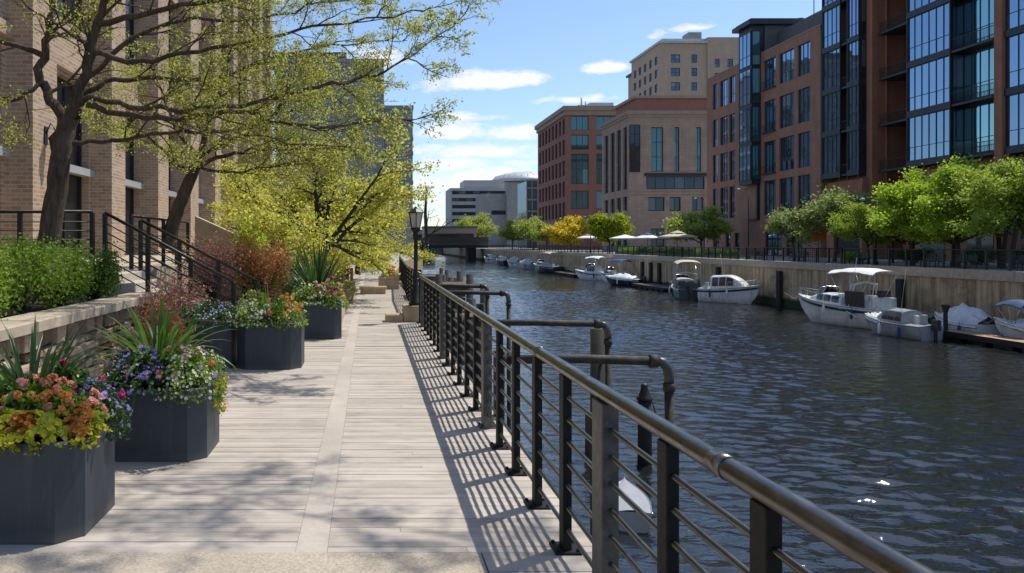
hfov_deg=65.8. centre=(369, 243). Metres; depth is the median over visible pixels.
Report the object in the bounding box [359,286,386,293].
stone bench
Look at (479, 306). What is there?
timber jetty
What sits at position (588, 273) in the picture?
runabout
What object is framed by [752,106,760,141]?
bay window
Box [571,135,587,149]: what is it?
window
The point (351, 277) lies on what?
red post
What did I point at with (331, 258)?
shrub
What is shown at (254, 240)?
shrub
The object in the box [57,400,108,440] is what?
coral bells
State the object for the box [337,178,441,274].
golden locust tree
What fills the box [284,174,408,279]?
golden locust tree
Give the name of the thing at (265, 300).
strap plant
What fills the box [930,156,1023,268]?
maple tree
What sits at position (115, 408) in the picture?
lobelia
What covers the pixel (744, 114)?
bay window
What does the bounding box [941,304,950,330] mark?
dock bollard
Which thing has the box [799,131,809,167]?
window
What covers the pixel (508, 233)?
ash tree
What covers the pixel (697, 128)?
window
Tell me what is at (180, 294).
barberry shrub
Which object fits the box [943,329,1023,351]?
floating dock
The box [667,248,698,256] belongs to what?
hedge
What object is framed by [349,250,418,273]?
promenade base
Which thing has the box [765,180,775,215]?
window
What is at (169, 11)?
window
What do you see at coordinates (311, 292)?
petunia
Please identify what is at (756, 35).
bay window
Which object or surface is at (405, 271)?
promenade railing
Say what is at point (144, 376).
lobelia
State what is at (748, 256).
street lamp
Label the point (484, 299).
pipe frame
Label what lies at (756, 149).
bay window
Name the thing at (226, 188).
golden locust tree
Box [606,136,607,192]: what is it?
window
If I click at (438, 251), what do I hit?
ground
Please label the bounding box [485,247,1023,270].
promenade
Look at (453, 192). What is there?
window
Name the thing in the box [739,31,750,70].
bay window
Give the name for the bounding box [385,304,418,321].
stone plinth
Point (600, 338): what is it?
pipe frame
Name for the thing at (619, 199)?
window
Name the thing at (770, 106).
window
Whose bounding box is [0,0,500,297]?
honey locust tree
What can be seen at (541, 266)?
runabout
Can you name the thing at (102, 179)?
brick building
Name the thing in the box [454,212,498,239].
ash tree
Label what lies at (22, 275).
shrub
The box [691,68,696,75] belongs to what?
window
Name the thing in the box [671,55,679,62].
window
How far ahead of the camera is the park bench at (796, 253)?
75.75 m
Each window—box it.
[57,0,81,30]
[57,76,81,256]
[125,0,133,68]
[125,118,133,254]
[169,11,169,89]
[169,136,169,250]
[428,234,473,236]
[452,191,505,193]
[452,198,475,200]
[452,205,475,207]
[452,212,475,214]
[491,211,505,214]
[571,116,587,129]
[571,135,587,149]
[571,154,587,183]
[571,191,587,208]
[596,116,614,129]
[596,135,601,149]
[596,154,601,183]
[596,191,601,208]
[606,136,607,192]
[612,133,614,191]
[612,199,614,212]
[618,130,620,190]
[618,198,620,211]
[625,127,626,188]
[646,176,703,188]
[648,197,663,210]
[651,127,662,171]
[651,229,663,245]
[670,197,679,210]
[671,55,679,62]
[671,68,679,75]
[671,82,679,90]
[674,127,678,171]
[691,55,696,62]
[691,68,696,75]
[691,82,696,90]
[692,197,702,210]
[696,127,699,171]
[714,84,716,108]
[714,120,716,146]
[714,155,716,182]
[714,189,716,211]
[715,59,718,66]
[721,79,727,106]
[721,116,727,144]
[721,152,727,181]
[721,187,727,218]
[727,59,732,66]
[731,76,734,102]
[731,113,734,141]
[731,150,734,179]
[731,186,734,217]
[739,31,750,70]
[739,68,750,107]
[739,106,750,144]
[739,145,750,181]
[752,31,760,64]
[752,68,760,102]
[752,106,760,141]
[752,145,760,179]
[765,57,775,87]
[765,99,775,131]
[765,140,775,172]
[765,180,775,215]
[781,48,793,82]
[781,92,793,127]
[781,135,793,170]
[781,177,793,210]
[799,41,809,75]
[799,87,809,122]
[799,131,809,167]
[799,174,809,212]
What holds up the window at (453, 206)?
in the office building at (460, 201)
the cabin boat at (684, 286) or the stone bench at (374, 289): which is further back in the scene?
the cabin boat at (684, 286)
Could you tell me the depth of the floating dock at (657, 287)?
102.48 m
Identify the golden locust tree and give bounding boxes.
[170,158,367,273]
[211,122,449,280]
[212,153,362,252]
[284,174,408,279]
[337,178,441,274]
[361,197,408,268]
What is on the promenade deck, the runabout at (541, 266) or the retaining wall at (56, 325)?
the retaining wall at (56, 325)
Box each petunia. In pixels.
[147,344,228,407]
[229,299,283,328]
[286,281,333,306]
[313,275,348,309]
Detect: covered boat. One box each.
[846,272,943,340]
[915,303,1000,335]
[973,300,1023,338]
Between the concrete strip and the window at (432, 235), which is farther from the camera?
the window at (432, 235)
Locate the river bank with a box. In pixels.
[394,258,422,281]
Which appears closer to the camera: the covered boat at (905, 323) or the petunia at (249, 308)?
the petunia at (249, 308)
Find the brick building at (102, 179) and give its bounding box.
[0,0,272,257]
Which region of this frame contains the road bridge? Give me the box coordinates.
[413,234,488,260]
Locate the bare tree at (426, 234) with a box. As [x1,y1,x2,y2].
[416,189,458,253]
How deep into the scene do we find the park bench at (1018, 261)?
50.16 m
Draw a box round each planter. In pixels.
[0,419,114,543]
[107,374,218,461]
[179,317,236,369]
[237,318,303,368]
[294,300,341,338]
[378,276,398,288]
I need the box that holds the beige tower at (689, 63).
[626,32,738,98]
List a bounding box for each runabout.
[484,251,496,263]
[496,256,507,264]
[504,256,521,266]
[517,258,535,269]
[531,252,563,273]
[574,253,607,280]
[594,259,630,282]
[599,273,645,286]
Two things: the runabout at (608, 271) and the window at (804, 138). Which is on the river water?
the runabout at (608, 271)
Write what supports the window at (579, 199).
in the brick building at (569, 160)
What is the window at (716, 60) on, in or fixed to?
in the beige tower at (689, 63)
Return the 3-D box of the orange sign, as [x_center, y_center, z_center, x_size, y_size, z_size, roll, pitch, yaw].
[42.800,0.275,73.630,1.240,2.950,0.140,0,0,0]
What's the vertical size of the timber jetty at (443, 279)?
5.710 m
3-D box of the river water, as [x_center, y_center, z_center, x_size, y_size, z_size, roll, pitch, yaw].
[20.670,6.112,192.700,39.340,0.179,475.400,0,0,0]
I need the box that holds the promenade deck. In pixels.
[0,274,591,572]
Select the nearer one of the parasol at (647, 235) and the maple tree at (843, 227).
the maple tree at (843, 227)
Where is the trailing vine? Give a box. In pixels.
[212,374,228,416]
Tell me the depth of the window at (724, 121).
122.49 m
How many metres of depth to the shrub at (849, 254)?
73.86 m
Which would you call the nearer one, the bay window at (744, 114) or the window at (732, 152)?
the bay window at (744, 114)
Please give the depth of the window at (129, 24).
32.37 m
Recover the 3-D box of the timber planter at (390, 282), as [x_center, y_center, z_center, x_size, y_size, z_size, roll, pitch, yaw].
[0.750,1.502,30.000,0.780,0.490,0.900,0,0,0]
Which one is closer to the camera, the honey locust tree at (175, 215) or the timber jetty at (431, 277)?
the honey locust tree at (175, 215)
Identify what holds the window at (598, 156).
in the brick building at (569, 160)
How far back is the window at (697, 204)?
167.43 m
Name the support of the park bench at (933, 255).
on the promenade at (902, 263)
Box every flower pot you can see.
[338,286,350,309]
[342,280,356,302]
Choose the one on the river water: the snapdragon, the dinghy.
the dinghy
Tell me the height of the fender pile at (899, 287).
4.650 m
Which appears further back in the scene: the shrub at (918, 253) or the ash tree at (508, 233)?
the ash tree at (508, 233)
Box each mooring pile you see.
[585,414,589,459]
[636,383,655,464]
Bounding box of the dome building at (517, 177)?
[492,171,537,187]
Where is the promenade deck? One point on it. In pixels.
(422, 464)
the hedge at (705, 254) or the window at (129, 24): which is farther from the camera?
the hedge at (705, 254)
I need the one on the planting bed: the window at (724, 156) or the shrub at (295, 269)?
the shrub at (295, 269)
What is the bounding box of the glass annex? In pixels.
[518,179,537,247]
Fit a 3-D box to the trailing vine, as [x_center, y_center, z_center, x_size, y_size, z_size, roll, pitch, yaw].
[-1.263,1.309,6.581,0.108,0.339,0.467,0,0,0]
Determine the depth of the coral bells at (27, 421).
4.56 m
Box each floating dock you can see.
[554,271,577,276]
[632,283,671,291]
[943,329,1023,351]
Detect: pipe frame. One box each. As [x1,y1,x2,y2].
[429,284,489,314]
[432,290,510,429]
[455,317,611,534]
[493,350,674,423]
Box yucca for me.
[264,239,376,310]
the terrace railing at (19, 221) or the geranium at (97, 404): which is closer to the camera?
the geranium at (97, 404)
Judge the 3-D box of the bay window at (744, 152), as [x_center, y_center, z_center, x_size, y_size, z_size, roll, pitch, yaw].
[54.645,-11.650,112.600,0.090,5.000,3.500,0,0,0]
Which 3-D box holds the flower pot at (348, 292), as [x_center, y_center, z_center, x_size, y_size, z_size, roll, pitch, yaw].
[-0.757,1.402,19.884,0.619,0.690,0.678,0,0,0]
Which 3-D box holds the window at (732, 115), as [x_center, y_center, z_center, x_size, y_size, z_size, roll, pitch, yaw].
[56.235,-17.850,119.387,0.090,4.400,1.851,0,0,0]
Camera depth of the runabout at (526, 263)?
183.58 m
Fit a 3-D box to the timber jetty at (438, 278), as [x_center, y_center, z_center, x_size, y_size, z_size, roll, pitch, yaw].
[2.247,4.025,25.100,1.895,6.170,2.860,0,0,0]
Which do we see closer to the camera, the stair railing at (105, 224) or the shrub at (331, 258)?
the stair railing at (105, 224)
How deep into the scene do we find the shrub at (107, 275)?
11.63 m
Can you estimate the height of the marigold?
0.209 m
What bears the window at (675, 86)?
in the beige tower at (689, 63)
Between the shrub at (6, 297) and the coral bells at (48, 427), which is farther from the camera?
the shrub at (6, 297)
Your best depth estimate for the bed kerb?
18.04 m
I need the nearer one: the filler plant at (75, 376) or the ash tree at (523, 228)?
the filler plant at (75, 376)
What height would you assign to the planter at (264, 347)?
0.640 m
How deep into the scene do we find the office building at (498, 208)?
380.00 m
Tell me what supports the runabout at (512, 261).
on the river water
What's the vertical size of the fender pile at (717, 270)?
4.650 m
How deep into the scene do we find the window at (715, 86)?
125.68 m
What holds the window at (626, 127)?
in the stone building at (654, 160)
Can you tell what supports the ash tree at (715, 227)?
on the promenade at (902, 263)
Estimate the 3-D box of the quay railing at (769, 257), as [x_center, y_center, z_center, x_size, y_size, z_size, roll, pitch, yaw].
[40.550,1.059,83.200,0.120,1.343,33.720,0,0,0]
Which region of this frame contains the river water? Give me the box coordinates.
[423,255,1023,572]
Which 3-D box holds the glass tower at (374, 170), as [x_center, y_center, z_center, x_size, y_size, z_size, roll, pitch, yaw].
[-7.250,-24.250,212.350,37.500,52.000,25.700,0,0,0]
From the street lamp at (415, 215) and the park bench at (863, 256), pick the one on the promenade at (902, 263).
the park bench at (863, 256)
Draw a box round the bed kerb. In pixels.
[207,268,354,321]
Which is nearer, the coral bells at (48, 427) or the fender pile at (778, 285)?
the coral bells at (48, 427)
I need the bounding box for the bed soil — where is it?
[0,299,87,318]
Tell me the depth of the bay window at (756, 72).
110.66 m
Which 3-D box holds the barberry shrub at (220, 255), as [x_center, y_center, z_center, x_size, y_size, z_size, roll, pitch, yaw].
[-3.307,0.470,16.077,1.686,1.811,1.554,0,0,0]
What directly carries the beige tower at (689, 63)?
on the ground
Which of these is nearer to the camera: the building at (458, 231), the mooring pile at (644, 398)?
the mooring pile at (644, 398)
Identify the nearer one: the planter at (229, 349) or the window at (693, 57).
the planter at (229, 349)
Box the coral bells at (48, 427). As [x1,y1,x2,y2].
[0,407,112,455]
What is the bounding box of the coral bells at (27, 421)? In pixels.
[2,410,40,447]
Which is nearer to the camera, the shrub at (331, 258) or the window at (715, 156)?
the shrub at (331, 258)
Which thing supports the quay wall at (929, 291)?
on the ground
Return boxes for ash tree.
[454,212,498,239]
[495,219,527,244]
[511,215,549,249]
[529,221,557,250]
[655,204,735,248]
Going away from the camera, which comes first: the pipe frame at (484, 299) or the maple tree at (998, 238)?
the pipe frame at (484, 299)
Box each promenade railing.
[399,255,421,301]
[417,275,937,572]
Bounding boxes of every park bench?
[788,251,803,261]
[848,252,868,263]
[920,254,946,266]
[950,254,978,268]
[1012,255,1023,270]
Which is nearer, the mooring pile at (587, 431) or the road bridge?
the mooring pile at (587, 431)
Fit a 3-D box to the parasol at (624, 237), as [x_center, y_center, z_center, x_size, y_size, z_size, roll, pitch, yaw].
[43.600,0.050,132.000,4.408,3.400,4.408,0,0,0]
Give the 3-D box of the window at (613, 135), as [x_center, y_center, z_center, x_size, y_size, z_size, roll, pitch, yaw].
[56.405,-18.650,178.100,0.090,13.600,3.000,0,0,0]
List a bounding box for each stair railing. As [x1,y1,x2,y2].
[102,211,235,315]
[138,218,259,316]
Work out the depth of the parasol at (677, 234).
106.42 m
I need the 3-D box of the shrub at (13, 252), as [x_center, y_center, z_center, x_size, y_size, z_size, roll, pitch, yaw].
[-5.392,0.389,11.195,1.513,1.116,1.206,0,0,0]
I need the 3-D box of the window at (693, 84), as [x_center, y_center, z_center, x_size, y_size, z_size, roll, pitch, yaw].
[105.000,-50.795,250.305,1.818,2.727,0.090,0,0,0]
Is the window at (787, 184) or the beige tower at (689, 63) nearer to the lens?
the window at (787, 184)
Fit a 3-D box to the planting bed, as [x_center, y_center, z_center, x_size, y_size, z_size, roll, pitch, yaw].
[-2.595,1.565,29.375,3.690,0.470,29.250,0,0,0]
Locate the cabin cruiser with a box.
[785,258,905,328]
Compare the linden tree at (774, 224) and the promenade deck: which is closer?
the promenade deck
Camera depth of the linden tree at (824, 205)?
72.21 m
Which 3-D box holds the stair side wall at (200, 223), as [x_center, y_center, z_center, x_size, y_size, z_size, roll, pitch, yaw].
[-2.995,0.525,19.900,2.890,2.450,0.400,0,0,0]
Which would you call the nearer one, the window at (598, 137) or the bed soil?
the bed soil
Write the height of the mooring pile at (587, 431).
2.314 m
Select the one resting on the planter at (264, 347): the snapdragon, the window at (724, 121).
the snapdragon
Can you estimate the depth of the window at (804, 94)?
99.98 m
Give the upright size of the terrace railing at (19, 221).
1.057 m
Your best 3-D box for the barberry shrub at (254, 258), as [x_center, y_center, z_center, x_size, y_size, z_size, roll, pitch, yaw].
[-2.334,0.499,16.418,1.519,1.753,1.227,0,0,20]
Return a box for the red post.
[350,268,354,282]
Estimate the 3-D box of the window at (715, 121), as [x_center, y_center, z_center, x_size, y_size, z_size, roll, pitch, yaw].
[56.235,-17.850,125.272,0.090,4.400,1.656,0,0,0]
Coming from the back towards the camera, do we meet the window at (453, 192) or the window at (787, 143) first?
the window at (453, 192)
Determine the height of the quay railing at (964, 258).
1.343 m
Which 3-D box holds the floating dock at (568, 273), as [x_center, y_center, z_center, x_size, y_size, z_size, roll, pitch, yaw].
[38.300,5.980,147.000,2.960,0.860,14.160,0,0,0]
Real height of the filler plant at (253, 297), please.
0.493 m
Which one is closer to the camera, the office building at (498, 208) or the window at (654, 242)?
the window at (654, 242)
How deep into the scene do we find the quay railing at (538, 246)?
185.28 m
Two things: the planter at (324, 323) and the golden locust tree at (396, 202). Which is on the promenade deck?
the planter at (324, 323)
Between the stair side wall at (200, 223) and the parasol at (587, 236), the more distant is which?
the parasol at (587, 236)
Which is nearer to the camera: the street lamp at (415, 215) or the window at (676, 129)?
the street lamp at (415, 215)
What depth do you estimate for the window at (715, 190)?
125.68 m
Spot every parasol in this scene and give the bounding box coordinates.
[577,233,596,252]
[609,235,633,238]
[633,232,662,245]
[658,230,697,246]
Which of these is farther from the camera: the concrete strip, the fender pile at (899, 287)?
the fender pile at (899, 287)
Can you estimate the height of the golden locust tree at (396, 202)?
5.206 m
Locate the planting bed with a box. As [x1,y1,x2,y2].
[193,272,349,310]
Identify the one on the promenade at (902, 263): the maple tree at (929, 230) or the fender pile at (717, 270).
the maple tree at (929, 230)
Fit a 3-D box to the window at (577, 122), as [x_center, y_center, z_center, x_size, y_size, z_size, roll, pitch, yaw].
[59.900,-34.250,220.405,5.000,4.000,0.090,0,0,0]
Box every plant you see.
[0,312,123,442]
[0,373,25,398]
[21,358,96,418]
[84,295,237,413]
[232,289,268,320]
[241,284,296,322]
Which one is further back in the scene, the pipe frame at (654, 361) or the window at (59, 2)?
the window at (59, 2)
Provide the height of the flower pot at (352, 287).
0.688 m
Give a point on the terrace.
(153, 271)
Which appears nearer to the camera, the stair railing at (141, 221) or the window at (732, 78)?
the stair railing at (141, 221)
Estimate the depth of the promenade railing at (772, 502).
3.61 m
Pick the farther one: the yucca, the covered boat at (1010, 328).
the covered boat at (1010, 328)
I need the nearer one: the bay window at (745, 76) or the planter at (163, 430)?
the planter at (163, 430)
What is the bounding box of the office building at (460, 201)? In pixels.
[446,180,505,225]
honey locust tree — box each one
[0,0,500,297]
[78,23,413,248]
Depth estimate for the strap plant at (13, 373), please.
5.20 m
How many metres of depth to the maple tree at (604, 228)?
138.56 m
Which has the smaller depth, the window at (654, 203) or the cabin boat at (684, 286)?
the cabin boat at (684, 286)
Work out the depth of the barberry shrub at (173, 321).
10.05 m
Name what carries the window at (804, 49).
in the brick loft
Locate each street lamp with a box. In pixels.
[408,206,423,305]
[694,197,704,252]
[737,188,749,258]
[860,197,877,264]
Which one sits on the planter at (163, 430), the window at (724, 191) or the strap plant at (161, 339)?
the strap plant at (161, 339)
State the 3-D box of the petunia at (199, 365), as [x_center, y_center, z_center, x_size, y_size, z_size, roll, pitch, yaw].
[-1.538,1.069,6.476,0.702,0.462,0.917,0,0,0]
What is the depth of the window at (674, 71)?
250.30 m
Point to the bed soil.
(37, 308)
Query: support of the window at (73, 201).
in the brick building at (102, 179)
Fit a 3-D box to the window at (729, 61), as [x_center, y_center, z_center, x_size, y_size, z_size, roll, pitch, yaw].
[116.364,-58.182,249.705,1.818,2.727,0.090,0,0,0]
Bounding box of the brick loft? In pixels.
[707,0,908,257]
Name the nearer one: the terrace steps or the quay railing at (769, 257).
the terrace steps
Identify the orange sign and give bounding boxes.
[812,231,825,260]
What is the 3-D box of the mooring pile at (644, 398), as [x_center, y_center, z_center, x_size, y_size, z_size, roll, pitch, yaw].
[7.687,5.495,21.523,0.512,3.231,0.425,0,0,-32]
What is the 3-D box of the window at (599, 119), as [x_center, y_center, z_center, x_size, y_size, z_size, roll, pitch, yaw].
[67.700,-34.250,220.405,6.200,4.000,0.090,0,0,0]
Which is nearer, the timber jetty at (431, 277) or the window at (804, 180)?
the timber jetty at (431, 277)
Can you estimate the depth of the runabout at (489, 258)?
239.25 m
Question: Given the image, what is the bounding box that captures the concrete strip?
[295,274,435,552]
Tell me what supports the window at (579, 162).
in the brick building at (569, 160)
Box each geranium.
[0,373,112,418]
[381,264,399,275]
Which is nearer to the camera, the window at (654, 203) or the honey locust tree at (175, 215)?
the honey locust tree at (175, 215)
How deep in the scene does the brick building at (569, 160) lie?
220.43 m
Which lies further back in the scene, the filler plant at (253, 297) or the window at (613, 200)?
the window at (613, 200)
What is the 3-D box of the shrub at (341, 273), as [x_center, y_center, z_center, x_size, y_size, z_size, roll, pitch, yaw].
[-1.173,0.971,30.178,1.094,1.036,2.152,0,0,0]
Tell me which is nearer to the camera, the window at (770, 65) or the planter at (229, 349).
the planter at (229, 349)
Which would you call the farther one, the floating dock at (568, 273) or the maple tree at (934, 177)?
the floating dock at (568, 273)
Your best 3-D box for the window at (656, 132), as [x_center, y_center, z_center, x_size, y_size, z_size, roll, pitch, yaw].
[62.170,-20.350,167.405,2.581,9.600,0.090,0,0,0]
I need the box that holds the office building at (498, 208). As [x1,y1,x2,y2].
[476,183,519,246]
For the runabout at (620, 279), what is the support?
on the river water
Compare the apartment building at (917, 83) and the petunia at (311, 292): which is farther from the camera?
the apartment building at (917, 83)
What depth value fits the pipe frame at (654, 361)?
7.84 m
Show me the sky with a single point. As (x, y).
(535, 58)
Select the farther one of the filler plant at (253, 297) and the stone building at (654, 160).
the stone building at (654, 160)
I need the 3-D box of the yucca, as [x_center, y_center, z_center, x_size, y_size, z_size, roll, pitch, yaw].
[-1.011,0.547,15.284,2.224,1.462,2.227,0,0,36]
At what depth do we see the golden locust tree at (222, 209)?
24.22 m
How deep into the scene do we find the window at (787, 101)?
104.06 m
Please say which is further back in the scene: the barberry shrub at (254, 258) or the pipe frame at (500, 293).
the pipe frame at (500, 293)
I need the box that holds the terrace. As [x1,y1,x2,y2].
[7,250,295,298]
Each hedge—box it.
[615,247,638,254]
[640,247,667,255]
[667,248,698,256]
[702,248,739,258]
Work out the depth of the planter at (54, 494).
4.50 m
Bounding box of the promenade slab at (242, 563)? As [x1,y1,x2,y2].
[0,553,487,572]
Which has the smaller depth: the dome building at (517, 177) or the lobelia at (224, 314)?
the lobelia at (224, 314)
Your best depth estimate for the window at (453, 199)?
420.41 m
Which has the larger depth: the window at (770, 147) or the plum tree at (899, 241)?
the window at (770, 147)
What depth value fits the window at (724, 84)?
122.49 m
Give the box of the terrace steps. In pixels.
[105,270,217,335]
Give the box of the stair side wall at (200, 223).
[195,216,308,295]
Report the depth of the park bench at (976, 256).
54.38 m
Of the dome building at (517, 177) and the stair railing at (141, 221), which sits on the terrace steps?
the stair railing at (141, 221)
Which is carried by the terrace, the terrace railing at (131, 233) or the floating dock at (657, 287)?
the terrace railing at (131, 233)
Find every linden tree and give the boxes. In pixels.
[763,207,826,259]
[774,180,876,261]
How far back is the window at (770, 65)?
108.47 m
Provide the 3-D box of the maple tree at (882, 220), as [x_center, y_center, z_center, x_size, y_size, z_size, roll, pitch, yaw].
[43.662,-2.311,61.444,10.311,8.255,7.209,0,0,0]
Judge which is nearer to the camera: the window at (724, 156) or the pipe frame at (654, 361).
the pipe frame at (654, 361)
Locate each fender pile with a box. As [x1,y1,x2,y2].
[640,262,643,278]
[648,262,651,282]
[657,263,660,283]
[715,267,720,274]
[775,271,781,306]
[895,279,904,307]
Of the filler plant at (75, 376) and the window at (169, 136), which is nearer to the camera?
the filler plant at (75, 376)
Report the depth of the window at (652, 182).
167.43 m
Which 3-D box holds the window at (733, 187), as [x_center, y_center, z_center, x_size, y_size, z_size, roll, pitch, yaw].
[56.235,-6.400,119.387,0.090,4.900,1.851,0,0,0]
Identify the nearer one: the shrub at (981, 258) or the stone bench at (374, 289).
the stone bench at (374, 289)
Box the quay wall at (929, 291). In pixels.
[443,248,1023,335]
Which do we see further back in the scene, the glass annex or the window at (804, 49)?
the glass annex
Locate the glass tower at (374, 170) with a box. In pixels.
[273,52,413,249]
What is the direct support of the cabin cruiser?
on the river water
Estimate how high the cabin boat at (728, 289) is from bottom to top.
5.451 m
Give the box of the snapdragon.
[258,293,308,330]
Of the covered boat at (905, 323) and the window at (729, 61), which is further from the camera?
the window at (729, 61)
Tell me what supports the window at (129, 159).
in the brick building at (102, 179)
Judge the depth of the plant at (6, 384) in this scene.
4.96 m
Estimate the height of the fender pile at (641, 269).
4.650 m
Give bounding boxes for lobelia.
[62,376,132,443]
[97,344,189,397]
[173,300,242,328]
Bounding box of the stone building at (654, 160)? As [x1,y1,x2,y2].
[600,95,706,250]
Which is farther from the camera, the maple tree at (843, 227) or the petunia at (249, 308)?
the maple tree at (843, 227)
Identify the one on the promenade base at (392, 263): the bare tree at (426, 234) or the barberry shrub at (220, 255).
the bare tree at (426, 234)
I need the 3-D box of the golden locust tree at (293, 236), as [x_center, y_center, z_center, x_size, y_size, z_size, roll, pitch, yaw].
[-1.022,-0.852,21.241,7.578,4.820,5.671,0,0,-40]
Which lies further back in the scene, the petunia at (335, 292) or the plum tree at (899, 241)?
the plum tree at (899, 241)
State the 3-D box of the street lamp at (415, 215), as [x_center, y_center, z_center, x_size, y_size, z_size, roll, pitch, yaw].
[1.050,0.268,17.450,0.338,2.240,0.390,0,0,0]
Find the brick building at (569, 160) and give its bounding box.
[534,97,615,249]
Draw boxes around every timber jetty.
[397,268,449,280]
[399,275,452,289]
[412,271,472,365]
[432,299,484,389]
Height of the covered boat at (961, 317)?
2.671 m
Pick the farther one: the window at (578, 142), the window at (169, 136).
the window at (578, 142)
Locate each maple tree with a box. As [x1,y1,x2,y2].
[540,215,589,246]
[584,210,636,252]
[824,202,895,262]
[861,163,977,265]
[879,161,1023,267]
[903,152,990,266]
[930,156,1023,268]
[932,153,1023,266]
[935,159,1023,269]
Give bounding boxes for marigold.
[0,389,107,424]
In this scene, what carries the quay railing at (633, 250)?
on the quay wall at (929, 291)
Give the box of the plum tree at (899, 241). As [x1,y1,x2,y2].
[862,229,915,262]
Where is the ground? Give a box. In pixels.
[418,248,442,254]
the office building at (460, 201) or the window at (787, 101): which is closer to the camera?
the window at (787, 101)
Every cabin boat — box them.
[669,257,701,300]
[697,254,770,303]
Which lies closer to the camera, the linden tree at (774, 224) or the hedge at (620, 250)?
the linden tree at (774, 224)
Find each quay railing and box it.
[487,245,577,251]
[578,246,681,256]
[682,247,842,263]
[843,248,1023,270]
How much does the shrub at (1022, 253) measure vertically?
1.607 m
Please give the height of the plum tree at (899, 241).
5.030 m
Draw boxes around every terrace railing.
[0,210,94,263]
[129,215,188,269]
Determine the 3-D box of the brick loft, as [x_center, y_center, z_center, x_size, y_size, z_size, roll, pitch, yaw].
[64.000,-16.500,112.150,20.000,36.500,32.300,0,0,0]
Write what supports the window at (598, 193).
in the brick building at (569, 160)
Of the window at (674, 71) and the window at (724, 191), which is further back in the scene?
the window at (674, 71)
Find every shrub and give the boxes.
[0,232,50,302]
[0,233,81,315]
[0,259,17,319]
[18,238,101,308]
[66,240,126,302]
[126,289,196,350]
[142,266,215,338]
[172,226,248,304]
[224,226,293,304]
[228,219,269,298]
[274,259,309,299]
[310,239,350,279]
[336,260,349,280]
[837,251,871,261]
[897,247,935,262]
[961,247,996,264]
[1016,248,1023,265]
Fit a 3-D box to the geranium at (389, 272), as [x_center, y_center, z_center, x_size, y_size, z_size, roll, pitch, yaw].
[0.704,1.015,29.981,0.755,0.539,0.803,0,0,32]
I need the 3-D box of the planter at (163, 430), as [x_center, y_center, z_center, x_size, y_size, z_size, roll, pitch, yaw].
[-1.742,1.460,6.580,0.835,0.575,0.780,0,0,0]
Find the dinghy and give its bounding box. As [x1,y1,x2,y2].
[619,477,653,532]
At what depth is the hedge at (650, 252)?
113.14 m
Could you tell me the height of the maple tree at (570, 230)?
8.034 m
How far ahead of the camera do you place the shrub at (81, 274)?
10.68 m
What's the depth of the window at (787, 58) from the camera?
104.06 m
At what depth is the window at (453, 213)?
420.41 m
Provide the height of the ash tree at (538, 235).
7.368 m
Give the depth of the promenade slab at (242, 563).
4.22 m
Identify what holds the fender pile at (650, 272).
in the river water
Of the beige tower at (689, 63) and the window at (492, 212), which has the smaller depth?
the beige tower at (689, 63)
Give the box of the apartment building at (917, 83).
[822,0,1023,262]
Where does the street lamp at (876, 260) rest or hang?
on the promenade at (902, 263)
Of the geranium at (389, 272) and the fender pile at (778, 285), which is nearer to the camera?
the geranium at (389, 272)
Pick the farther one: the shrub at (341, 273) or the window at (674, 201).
the window at (674, 201)
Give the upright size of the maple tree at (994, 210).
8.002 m
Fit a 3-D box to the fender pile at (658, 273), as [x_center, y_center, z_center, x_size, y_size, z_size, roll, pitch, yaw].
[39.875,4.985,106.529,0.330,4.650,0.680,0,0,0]
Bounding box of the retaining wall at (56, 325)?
[0,293,156,380]
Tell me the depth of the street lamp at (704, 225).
97.45 m
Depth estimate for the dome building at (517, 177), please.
446.39 m
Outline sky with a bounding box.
[273,0,821,229]
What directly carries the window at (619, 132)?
in the stone building at (654, 160)

